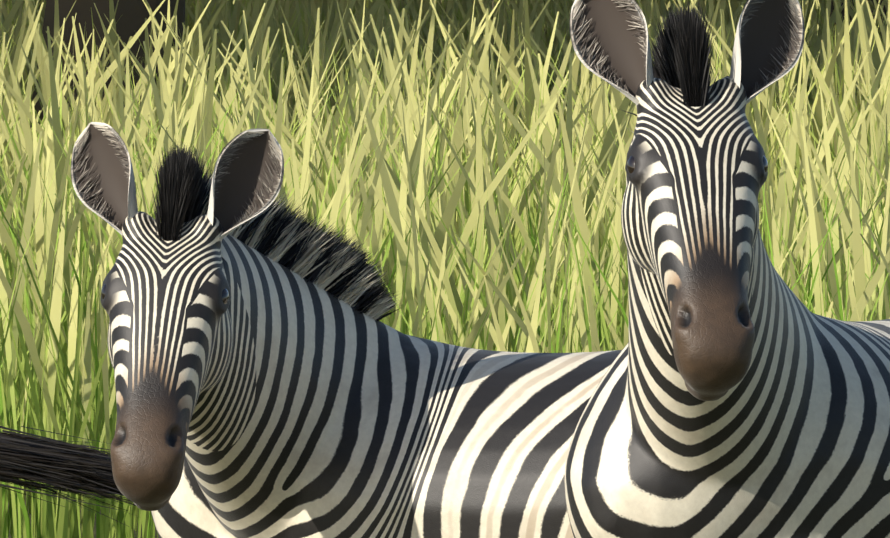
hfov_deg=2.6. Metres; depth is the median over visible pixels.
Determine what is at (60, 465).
zebra tail tuft
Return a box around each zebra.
[71,122,621,537]
[565,0,889,537]
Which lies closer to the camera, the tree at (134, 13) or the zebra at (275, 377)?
the zebra at (275, 377)
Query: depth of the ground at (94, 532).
48.28 m
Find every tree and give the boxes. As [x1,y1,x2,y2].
[19,0,184,196]
[445,0,563,44]
[830,0,886,75]
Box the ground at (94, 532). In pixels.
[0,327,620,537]
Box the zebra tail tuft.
[0,426,135,526]
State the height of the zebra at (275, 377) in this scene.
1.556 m
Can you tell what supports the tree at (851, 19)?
on the ground at (94, 532)
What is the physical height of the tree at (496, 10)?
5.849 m
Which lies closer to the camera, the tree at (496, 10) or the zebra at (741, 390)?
the zebra at (741, 390)

